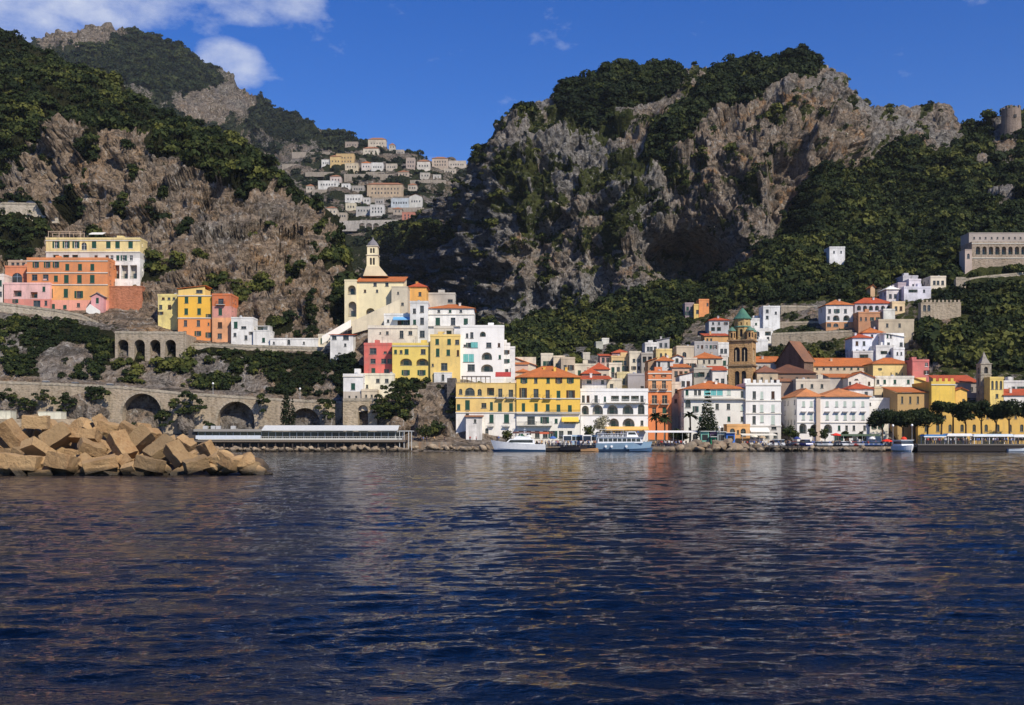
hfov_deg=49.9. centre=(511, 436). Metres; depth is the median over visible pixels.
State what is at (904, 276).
house
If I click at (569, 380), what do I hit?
window
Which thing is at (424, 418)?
rock outcrop
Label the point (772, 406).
window
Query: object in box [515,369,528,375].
house
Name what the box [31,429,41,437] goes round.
concrete block
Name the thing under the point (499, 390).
door
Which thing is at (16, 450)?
concrete block
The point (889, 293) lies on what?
house
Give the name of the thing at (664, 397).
door
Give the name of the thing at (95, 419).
concrete block
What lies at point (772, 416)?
window
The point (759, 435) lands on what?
canopy
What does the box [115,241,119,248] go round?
window
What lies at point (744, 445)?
boulder
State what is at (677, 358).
house
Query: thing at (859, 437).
tree
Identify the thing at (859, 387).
house
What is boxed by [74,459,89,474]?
concrete block
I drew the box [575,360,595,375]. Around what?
house
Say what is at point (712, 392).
window
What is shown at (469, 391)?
window
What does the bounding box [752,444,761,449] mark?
boulder
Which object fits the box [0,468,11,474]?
concrete block
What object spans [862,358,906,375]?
house
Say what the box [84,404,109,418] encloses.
rock outcrop
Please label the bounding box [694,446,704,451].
boulder
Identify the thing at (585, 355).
house
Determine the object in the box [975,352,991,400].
bell tower
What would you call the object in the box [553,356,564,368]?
house
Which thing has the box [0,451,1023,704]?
water
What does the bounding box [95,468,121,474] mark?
concrete block
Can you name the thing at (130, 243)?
window
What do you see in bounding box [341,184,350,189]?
house
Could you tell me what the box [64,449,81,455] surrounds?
concrete block
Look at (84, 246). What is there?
window
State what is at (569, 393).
window
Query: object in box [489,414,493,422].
window
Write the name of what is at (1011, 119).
watch tower
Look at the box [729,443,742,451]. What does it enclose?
boulder
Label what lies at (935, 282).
house
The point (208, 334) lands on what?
window
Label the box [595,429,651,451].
tour ferry
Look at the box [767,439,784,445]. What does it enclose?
van
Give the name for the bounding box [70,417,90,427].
concrete block
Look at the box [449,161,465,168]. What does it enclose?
house
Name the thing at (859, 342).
house
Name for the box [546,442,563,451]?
workboat
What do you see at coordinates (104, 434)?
concrete block
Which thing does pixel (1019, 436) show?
pavilion
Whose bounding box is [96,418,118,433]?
concrete block
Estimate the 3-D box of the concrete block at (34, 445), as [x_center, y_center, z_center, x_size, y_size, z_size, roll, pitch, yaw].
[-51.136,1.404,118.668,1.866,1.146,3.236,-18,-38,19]
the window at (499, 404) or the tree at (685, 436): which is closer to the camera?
the tree at (685, 436)
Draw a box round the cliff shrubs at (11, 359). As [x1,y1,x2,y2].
[0,116,510,424]
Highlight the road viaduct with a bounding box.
[0,381,342,433]
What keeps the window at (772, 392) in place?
in the palazzo at (763, 413)
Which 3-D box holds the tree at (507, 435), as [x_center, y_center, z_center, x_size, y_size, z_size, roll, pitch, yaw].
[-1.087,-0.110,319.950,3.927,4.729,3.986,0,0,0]
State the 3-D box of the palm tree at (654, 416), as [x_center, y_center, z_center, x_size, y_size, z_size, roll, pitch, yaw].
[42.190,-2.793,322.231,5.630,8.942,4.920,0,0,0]
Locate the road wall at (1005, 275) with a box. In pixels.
[966,272,1023,280]
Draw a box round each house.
[0,274,11,301]
[3,279,51,308]
[5,264,26,281]
[8,259,26,265]
[89,292,107,312]
[157,293,177,330]
[177,285,211,340]
[212,293,238,341]
[231,315,257,344]
[253,326,274,344]
[270,338,318,346]
[306,184,315,191]
[318,181,339,189]
[318,334,329,346]
[321,160,329,167]
[326,206,338,214]
[329,334,356,361]
[330,155,340,167]
[330,175,342,182]
[336,154,354,163]
[338,212,348,220]
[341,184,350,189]
[343,369,364,411]
[345,142,358,147]
[345,163,358,173]
[345,194,362,202]
[345,203,356,210]
[352,186,364,191]
[356,206,369,216]
[361,161,370,170]
[361,369,394,398]
[361,389,378,410]
[363,147,379,154]
[363,197,370,203]
[364,337,391,372]
[367,183,403,197]
[367,325,417,342]
[368,138,386,147]
[370,204,384,215]
[371,163,383,170]
[375,199,384,203]
[384,312,409,324]
[386,164,397,170]
[389,143,395,151]
[391,198,408,207]
[392,336,429,380]
[393,207,402,214]
[396,150,404,153]
[398,170,409,176]
[402,212,415,219]
[406,158,415,169]
[408,183,417,190]
[408,282,429,300]
[409,194,422,207]
[410,300,429,342]
[417,160,430,170]
[420,173,429,179]
[428,290,455,306]
[428,303,476,341]
[430,326,460,381]
[432,157,448,169]
[434,372,451,382]
[444,169,455,173]
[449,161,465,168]
[460,323,504,382]
[464,415,483,439]
[504,340,509,382]
[510,346,514,382]
[515,357,536,370]
[515,362,528,382]
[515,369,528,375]
[540,353,552,365]
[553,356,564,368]
[560,357,574,373]
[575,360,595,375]
[579,367,600,379]
[580,373,611,387]
[581,352,589,359]
[591,362,609,379]
[594,341,602,348]
[597,354,611,364]
[600,338,608,344]
[606,378,621,387]
[607,362,621,377]
[609,352,628,371]
[610,349,626,355]
[615,372,628,387]
[627,351,640,372]
[627,372,644,387]
[641,353,652,372]
[642,338,657,352]
[644,357,657,371]
[653,346,671,358]
[654,336,670,348]
[655,355,674,370]
[670,354,683,367]
[670,364,690,381]
[671,382,680,430]
[673,345,693,357]
[674,371,693,388]
[682,302,693,317]
[682,358,696,368]
[689,364,711,385]
[690,340,717,356]
[692,352,722,370]
[693,304,698,318]
[696,299,708,316]
[699,331,727,341]
[704,316,729,333]
[706,366,727,383]
[718,342,728,356]
[719,355,727,374]
[751,316,761,327]
[753,365,778,382]
[754,327,772,344]
[756,339,767,352]
[759,301,779,330]
[774,379,792,396]
[789,374,829,393]
[818,299,853,330]
[822,374,850,389]
[824,246,844,264]
[841,371,875,387]
[842,382,874,397]
[844,333,873,351]
[845,350,874,360]
[852,298,889,312]
[853,309,882,332]
[857,327,885,345]
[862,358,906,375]
[865,284,875,296]
[869,396,889,427]
[869,424,887,444]
[870,319,913,348]
[870,342,893,360]
[872,385,901,397]
[874,372,913,392]
[877,332,905,347]
[878,309,894,318]
[879,285,899,301]
[889,298,904,314]
[890,282,905,297]
[891,348,904,360]
[895,273,917,282]
[900,283,930,300]
[902,278,920,285]
[905,356,929,381]
[914,377,926,383]
[922,275,945,289]
[984,377,1003,405]
[1003,375,1023,388]
[1003,387,1023,406]
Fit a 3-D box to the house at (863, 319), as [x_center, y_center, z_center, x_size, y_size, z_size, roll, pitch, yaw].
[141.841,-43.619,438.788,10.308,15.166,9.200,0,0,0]
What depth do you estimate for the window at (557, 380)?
327.17 m
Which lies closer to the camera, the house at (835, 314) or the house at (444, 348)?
the house at (444, 348)
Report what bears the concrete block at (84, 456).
on the breakwater mound
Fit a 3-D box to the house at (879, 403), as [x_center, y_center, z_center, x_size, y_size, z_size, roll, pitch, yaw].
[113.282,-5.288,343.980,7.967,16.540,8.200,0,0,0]
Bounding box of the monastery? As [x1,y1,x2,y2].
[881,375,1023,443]
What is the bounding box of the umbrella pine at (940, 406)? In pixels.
[930,400,952,433]
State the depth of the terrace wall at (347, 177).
1238.60 m
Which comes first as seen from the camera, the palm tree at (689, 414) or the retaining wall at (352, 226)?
the palm tree at (689, 414)
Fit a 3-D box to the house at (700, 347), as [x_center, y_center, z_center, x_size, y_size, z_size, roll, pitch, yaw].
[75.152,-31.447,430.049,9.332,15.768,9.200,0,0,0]
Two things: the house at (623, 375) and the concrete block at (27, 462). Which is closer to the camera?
the concrete block at (27, 462)
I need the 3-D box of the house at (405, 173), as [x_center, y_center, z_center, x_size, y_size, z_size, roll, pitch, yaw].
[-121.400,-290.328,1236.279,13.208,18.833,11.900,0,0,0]
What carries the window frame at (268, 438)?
in the restaurant
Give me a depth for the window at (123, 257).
397.06 m
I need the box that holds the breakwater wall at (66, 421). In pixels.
[0,419,120,426]
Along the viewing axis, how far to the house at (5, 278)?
388.00 m
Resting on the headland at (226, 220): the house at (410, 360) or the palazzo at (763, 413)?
the house at (410, 360)
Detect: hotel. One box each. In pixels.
[45,231,147,285]
[455,372,515,438]
[515,366,580,443]
[580,388,648,441]
[677,381,744,443]
[781,388,871,440]
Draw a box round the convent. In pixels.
[959,233,1023,273]
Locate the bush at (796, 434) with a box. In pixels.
[790,430,799,437]
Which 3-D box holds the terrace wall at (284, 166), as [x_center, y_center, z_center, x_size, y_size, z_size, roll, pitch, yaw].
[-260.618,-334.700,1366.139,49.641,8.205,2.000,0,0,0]
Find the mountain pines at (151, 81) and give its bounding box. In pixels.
[57,27,224,97]
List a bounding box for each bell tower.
[727,304,757,385]
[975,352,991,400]
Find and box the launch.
[560,441,587,451]
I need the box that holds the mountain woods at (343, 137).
[30,27,466,276]
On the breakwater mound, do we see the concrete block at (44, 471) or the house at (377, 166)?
the concrete block at (44, 471)
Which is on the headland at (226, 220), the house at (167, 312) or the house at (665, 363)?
the house at (167, 312)
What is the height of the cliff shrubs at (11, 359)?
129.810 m
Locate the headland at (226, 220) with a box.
[0,33,535,450]
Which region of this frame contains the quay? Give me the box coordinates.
[452,446,916,450]
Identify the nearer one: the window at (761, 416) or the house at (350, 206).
the window at (761, 416)
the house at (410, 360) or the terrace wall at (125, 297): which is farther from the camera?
the terrace wall at (125, 297)
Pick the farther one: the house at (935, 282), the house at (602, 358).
the house at (935, 282)
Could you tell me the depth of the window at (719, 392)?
329.01 m
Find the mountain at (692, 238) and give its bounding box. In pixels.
[358,60,1023,445]
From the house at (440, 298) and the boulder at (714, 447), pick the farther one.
the house at (440, 298)
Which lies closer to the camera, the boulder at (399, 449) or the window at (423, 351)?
the boulder at (399, 449)
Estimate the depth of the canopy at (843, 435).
315.52 m
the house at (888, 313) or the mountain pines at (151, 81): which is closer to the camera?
the house at (888, 313)
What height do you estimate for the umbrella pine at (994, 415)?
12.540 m
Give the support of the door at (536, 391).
in the hotel at (548, 398)
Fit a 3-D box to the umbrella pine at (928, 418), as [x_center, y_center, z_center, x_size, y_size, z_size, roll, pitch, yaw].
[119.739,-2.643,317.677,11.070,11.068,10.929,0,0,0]
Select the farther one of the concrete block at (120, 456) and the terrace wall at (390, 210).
the terrace wall at (390, 210)
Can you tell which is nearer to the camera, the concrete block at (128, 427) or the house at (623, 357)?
the concrete block at (128, 427)
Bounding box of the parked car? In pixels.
[815,441,822,445]
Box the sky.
[0,0,1023,163]
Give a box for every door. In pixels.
[498,389,501,396]
[527,416,534,424]
[534,389,538,397]
[546,390,549,397]
[652,395,656,403]
[662,395,666,403]
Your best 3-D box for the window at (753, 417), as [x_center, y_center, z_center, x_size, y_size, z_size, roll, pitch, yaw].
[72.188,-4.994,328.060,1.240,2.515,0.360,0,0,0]
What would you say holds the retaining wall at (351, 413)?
on the headland at (226, 220)
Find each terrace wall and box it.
[109,286,144,309]
[282,164,297,169]
[292,152,329,158]
[305,172,333,176]
[312,190,351,194]
[344,174,411,181]
[371,198,390,201]
[388,208,423,212]
[410,180,445,183]
[771,330,851,346]
[780,305,814,313]
[780,321,818,327]
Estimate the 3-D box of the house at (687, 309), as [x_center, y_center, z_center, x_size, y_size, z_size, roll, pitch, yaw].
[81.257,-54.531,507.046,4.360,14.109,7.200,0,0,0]
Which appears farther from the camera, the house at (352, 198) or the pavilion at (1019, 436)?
the house at (352, 198)
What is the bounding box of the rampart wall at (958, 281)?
[954,277,965,287]
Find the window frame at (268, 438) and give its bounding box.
[198,431,402,439]
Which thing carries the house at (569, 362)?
on the mountain at (692, 238)
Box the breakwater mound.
[9,448,269,474]
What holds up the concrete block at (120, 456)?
on the breakwater mound
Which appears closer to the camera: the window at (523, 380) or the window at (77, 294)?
the window at (523, 380)
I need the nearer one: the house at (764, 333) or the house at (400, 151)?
the house at (764, 333)
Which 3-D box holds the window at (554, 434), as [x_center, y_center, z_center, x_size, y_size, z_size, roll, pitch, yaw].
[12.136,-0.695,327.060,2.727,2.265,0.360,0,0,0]
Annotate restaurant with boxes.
[188,425,411,451]
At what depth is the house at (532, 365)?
362.00 m
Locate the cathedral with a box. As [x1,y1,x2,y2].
[756,341,872,381]
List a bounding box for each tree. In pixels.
[415,424,432,437]
[502,430,514,440]
[582,425,595,435]
[593,416,609,436]
[647,412,661,442]
[656,413,672,442]
[669,428,680,445]
[676,433,688,440]
[683,411,698,441]
[781,425,795,437]
[807,428,817,436]
[819,428,828,438]
[841,431,848,438]
[856,431,864,439]
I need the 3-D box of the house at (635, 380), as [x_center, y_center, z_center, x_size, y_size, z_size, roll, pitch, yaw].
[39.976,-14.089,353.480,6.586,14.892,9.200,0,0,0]
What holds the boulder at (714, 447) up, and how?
in the water
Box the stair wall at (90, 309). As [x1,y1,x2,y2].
[86,304,99,313]
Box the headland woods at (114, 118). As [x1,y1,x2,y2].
[0,27,359,355]
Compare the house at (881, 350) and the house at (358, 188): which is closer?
the house at (881, 350)
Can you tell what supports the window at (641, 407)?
in the hotel at (626, 409)
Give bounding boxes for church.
[322,238,409,343]
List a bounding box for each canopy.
[513,432,552,438]
[645,431,698,443]
[741,434,776,443]
[831,434,881,445]
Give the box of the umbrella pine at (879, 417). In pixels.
[866,408,896,445]
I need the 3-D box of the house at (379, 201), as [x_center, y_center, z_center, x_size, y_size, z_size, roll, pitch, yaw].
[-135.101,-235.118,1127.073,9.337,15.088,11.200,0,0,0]
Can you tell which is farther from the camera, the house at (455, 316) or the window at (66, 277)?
the window at (66, 277)
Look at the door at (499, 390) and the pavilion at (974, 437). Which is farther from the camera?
the door at (499, 390)
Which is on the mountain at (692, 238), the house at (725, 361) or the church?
the house at (725, 361)
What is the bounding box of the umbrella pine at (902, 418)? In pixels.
[889,409,922,436]
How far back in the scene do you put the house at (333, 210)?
1082.10 m
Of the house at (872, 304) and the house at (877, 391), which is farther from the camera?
the house at (872, 304)
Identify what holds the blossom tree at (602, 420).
on the quay
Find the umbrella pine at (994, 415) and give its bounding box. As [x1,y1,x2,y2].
[986,404,1006,443]
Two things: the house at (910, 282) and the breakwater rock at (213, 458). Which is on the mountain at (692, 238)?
the house at (910, 282)
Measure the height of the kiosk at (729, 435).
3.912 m
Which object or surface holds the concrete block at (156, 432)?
on the breakwater mound
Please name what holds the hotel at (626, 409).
on the quay
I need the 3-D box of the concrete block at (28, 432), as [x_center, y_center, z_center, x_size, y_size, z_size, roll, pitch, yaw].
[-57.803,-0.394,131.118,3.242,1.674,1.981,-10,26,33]
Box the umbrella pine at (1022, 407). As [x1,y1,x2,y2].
[1017,400,1023,418]
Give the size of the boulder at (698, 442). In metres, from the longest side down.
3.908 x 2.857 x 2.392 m
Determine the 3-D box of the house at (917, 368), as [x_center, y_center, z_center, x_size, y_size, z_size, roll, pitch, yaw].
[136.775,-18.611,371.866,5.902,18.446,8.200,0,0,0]
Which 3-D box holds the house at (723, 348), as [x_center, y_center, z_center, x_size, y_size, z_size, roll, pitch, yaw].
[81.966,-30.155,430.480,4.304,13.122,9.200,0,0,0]
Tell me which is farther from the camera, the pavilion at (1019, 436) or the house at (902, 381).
the house at (902, 381)
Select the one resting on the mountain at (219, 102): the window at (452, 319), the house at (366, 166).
the house at (366, 166)
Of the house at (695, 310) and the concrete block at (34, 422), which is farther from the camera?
the house at (695, 310)
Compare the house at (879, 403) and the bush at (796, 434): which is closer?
the bush at (796, 434)
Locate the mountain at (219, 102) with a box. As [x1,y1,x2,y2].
[31,22,466,274]
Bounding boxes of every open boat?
[629,447,652,451]
[1007,448,1023,451]
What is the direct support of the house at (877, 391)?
on the mountain at (692, 238)
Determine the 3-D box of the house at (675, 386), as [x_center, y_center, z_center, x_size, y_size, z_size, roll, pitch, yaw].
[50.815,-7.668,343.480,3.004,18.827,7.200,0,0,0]
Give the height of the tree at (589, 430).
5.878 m
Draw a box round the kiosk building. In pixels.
[723,424,749,443]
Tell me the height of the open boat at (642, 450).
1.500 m
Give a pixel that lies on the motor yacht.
(521, 444)
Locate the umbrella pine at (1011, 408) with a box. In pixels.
[995,399,1022,443]
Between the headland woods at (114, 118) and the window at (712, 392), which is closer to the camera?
the window at (712, 392)
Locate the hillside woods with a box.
[364,49,1023,369]
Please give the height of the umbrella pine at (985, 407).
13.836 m
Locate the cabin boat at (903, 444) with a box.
[890,431,913,451]
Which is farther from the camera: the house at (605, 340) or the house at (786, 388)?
the house at (605, 340)
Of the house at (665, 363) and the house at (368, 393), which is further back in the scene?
the house at (665, 363)
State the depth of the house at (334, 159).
1325.85 m
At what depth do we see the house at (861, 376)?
356.00 m
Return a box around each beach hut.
[0,411,15,418]
[38,412,65,418]
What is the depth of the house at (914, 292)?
450.90 m
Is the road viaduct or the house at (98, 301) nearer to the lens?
the road viaduct
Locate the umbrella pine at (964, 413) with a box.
[952,400,979,443]
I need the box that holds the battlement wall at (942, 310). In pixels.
[918,300,960,319]
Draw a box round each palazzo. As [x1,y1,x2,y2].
[26,256,116,310]
[645,367,671,439]
[736,379,781,443]
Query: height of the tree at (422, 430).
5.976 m
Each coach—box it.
[559,435,571,445]
[567,435,597,445]
[582,435,591,444]
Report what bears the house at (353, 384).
on the headland at (226, 220)
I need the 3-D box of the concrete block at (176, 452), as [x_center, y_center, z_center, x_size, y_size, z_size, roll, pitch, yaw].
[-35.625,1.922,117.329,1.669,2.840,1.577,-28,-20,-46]
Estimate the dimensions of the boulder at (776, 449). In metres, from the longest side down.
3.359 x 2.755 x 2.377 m
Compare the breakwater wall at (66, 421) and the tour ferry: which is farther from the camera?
the tour ferry
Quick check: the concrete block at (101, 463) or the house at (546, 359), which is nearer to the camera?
the concrete block at (101, 463)
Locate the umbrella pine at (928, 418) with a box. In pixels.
[911,409,945,433]
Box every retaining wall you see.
[0,202,59,223]
[0,302,51,316]
[52,309,98,322]
[190,343,329,350]
[339,220,397,231]
[343,398,377,424]
[447,378,456,403]
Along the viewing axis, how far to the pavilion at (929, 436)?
301.40 m
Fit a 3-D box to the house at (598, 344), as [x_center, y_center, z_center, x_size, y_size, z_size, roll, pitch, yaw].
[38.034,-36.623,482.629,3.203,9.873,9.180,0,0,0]
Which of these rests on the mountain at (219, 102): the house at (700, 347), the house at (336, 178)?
the house at (336, 178)
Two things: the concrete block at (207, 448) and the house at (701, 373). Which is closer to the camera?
the concrete block at (207, 448)
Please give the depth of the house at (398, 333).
358.00 m
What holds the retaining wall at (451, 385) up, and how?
on the headland at (226, 220)
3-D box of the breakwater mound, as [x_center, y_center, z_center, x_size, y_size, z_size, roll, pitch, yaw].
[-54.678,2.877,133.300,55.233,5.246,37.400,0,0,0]
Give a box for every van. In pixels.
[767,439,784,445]
[799,439,812,445]
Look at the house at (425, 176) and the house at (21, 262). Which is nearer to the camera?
the house at (21, 262)
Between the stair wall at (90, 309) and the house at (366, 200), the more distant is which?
the house at (366, 200)
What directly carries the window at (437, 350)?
in the house at (444, 348)
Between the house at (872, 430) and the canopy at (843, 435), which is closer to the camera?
the canopy at (843, 435)
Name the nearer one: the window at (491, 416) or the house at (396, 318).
the window at (491, 416)
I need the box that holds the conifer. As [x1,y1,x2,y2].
[696,389,718,437]
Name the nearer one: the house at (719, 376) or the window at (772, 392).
the window at (772, 392)
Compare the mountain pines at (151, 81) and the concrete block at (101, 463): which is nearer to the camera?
the concrete block at (101, 463)
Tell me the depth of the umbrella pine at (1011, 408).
315.16 m
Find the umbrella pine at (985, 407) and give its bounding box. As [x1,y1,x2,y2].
[972,399,992,443]
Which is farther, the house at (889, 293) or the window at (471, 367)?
the house at (889, 293)
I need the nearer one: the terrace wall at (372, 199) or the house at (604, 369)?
the house at (604, 369)
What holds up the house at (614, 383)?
on the mountain at (692, 238)
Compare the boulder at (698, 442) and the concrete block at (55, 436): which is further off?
the boulder at (698, 442)
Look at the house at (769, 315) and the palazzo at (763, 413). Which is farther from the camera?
the house at (769, 315)
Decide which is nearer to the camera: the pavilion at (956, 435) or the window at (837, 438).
the pavilion at (956, 435)
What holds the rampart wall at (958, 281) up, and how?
on the mountain at (692, 238)
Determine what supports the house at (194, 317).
on the headland at (226, 220)
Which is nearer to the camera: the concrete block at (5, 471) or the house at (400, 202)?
the concrete block at (5, 471)
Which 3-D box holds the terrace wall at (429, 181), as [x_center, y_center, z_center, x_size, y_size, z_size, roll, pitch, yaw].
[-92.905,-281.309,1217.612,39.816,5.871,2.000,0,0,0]
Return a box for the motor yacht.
[491,429,545,451]
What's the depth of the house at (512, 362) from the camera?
350.00 m
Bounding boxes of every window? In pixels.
[12,273,21,281]
[31,274,37,280]
[33,262,38,267]
[33,300,39,306]
[42,274,48,280]
[44,262,49,267]
[52,241,59,247]
[53,262,58,267]
[63,241,69,247]
[63,289,67,297]
[64,275,68,282]
[72,241,78,247]
[74,291,82,297]
[77,275,81,282]
[81,242,86,249]
[90,275,94,282]
[91,241,96,248]
[106,241,110,248]
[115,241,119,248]
[121,255,126,260]
[128,241,132,248]
[195,331,200,335]
[206,332,211,337]
[343,335,348,339]
[370,348,375,353]
[401,320,409,324]
[402,370,409,375]
[418,370,425,375]
[419,331,424,337]
[420,349,425,354]
[435,318,439,325]
[436,349,439,356]
[441,363,447,370]
[450,318,455,325]
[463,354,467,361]
[465,388,474,395]
[465,400,469,409]
[467,364,474,371]
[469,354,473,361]
[471,342,477,347]
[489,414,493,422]
[498,403,501,410]
[504,414,508,422]
[509,403,512,410]
[509,440,532,442]
[519,388,526,397]
[521,378,526,383]
[534,403,537,411]
[540,417,548,423]
[546,361,552,365]
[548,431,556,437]
[555,378,561,383]
[566,390,574,397]
[567,378,573,383]
[622,366,627,370]
[638,404,643,413]
[662,407,666,413]
[685,400,690,407]
[693,406,698,411]
[710,390,715,394]
[717,390,722,394]
[752,416,755,423]
[760,415,763,422]
[771,391,774,398]
[771,405,774,412]
[771,415,774,424]
[835,436,842,440]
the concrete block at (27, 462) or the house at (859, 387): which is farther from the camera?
the house at (859, 387)
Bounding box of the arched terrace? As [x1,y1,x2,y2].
[115,331,195,360]
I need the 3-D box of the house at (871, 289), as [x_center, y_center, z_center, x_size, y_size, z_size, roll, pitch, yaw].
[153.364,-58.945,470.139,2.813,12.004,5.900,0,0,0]
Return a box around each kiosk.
[699,431,708,441]
[709,431,716,442]
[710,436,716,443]
[717,431,726,440]
[725,432,735,442]
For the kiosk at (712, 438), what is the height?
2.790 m
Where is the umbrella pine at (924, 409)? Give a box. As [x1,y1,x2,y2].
[907,407,929,445]
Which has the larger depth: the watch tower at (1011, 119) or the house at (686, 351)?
the watch tower at (1011, 119)
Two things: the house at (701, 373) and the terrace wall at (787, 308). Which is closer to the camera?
the house at (701, 373)
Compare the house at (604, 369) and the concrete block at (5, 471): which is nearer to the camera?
the concrete block at (5, 471)
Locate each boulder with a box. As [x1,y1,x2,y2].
[356,445,362,450]
[396,447,404,451]
[669,446,674,451]
[675,444,684,451]
[682,448,691,451]
[684,441,696,450]
[692,439,701,445]
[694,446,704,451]
[699,442,709,449]
[706,443,720,451]
[717,441,726,450]
[723,438,732,447]
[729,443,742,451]
[741,443,748,449]
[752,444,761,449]
[770,445,781,451]
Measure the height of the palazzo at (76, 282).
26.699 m
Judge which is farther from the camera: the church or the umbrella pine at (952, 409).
the church
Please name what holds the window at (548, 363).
in the house at (546, 359)
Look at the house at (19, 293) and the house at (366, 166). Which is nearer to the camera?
the house at (19, 293)
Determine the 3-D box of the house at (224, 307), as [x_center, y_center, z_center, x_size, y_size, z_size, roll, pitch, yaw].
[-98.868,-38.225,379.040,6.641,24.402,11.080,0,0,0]
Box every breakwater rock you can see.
[205,463,220,473]
[208,449,233,467]
[217,467,228,473]
[224,455,243,473]
[237,452,254,468]
[238,461,260,474]
[254,465,266,474]
[265,470,272,474]
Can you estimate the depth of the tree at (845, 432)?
319.68 m
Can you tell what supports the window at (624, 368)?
in the house at (623, 357)
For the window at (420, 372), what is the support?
in the house at (410, 360)
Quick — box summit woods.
[511,43,823,162]
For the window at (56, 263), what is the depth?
389.81 m
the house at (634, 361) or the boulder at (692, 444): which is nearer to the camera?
the boulder at (692, 444)
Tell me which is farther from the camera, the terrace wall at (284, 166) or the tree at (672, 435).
the terrace wall at (284, 166)
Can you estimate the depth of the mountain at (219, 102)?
1719.96 m
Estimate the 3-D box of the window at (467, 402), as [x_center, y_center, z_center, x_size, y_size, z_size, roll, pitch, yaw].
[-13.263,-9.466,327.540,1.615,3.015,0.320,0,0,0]
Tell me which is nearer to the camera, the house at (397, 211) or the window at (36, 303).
the window at (36, 303)
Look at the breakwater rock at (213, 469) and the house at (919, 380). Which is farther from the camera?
the house at (919, 380)
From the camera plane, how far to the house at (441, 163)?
1288.12 m
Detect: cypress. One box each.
[280,385,290,424]
[289,398,295,424]
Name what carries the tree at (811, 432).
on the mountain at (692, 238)
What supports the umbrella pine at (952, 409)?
on the quay
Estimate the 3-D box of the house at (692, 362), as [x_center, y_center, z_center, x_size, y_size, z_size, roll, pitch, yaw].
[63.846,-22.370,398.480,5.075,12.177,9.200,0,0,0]
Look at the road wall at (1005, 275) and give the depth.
461.88 m
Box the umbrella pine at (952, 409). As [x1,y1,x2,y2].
[946,403,958,443]
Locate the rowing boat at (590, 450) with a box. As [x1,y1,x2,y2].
[580,448,598,451]
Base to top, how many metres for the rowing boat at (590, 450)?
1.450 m
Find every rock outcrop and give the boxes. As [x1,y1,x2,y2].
[0,397,36,418]
[59,393,95,418]
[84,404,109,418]
[177,413,194,434]
[324,414,335,424]
[389,416,409,434]
[413,412,439,436]
[440,421,453,436]
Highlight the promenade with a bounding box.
[407,442,451,448]
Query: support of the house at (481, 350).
on the headland at (226, 220)
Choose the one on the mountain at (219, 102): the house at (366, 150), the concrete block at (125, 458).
the house at (366, 150)
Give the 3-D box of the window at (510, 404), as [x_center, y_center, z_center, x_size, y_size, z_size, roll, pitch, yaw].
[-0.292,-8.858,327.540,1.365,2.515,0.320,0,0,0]
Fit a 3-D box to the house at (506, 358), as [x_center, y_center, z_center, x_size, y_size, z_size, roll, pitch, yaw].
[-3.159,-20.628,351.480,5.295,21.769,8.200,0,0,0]
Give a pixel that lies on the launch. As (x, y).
(576, 448)
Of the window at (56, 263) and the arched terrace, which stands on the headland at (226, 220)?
the arched terrace
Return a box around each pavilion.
[920,434,945,443]
[945,433,972,443]
[971,434,1013,443]
[1009,434,1023,443]
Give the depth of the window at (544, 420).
326.93 m
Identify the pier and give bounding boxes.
[913,440,1023,451]
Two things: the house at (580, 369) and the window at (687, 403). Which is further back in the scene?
the house at (580, 369)
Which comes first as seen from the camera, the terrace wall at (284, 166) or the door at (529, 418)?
the door at (529, 418)
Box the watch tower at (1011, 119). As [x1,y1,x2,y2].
[1000,105,1021,140]
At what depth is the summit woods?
653.99 m
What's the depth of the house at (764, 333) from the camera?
435.85 m
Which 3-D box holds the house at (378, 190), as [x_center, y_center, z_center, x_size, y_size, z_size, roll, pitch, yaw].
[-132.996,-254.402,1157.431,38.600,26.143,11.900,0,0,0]
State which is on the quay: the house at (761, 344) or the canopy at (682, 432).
the canopy at (682, 432)
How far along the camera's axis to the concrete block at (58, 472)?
115.58 m
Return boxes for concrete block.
[0,418,28,447]
[0,437,9,447]
[0,448,11,452]
[0,452,42,471]
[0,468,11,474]
[9,462,26,475]
[10,446,21,454]
[20,426,33,437]
[20,436,55,455]
[21,415,49,428]
[28,467,52,475]
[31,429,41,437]
[38,422,71,449]
[43,451,80,472]
[48,419,57,429]
[52,470,74,474]
[55,446,64,452]
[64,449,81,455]
[68,427,102,442]
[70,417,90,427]
[70,443,77,449]
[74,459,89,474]
[77,437,106,456]
[78,452,92,469]
[81,453,118,474]
[82,420,94,428]
[91,414,107,426]
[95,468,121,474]
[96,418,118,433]
[98,439,109,452]
[99,431,108,438]
[106,429,137,457]
[116,454,122,469]
[118,420,135,433]
[118,453,132,465]
[120,461,137,474]
[129,424,154,452]
[130,468,155,474]
[133,455,165,472]
[135,422,151,427]
[142,433,173,459]
[147,427,161,440]
[163,439,192,467]
[164,464,172,472]
[168,466,185,474]
[176,434,196,451]
[182,454,209,473]
[195,440,216,462]
[216,451,239,470]

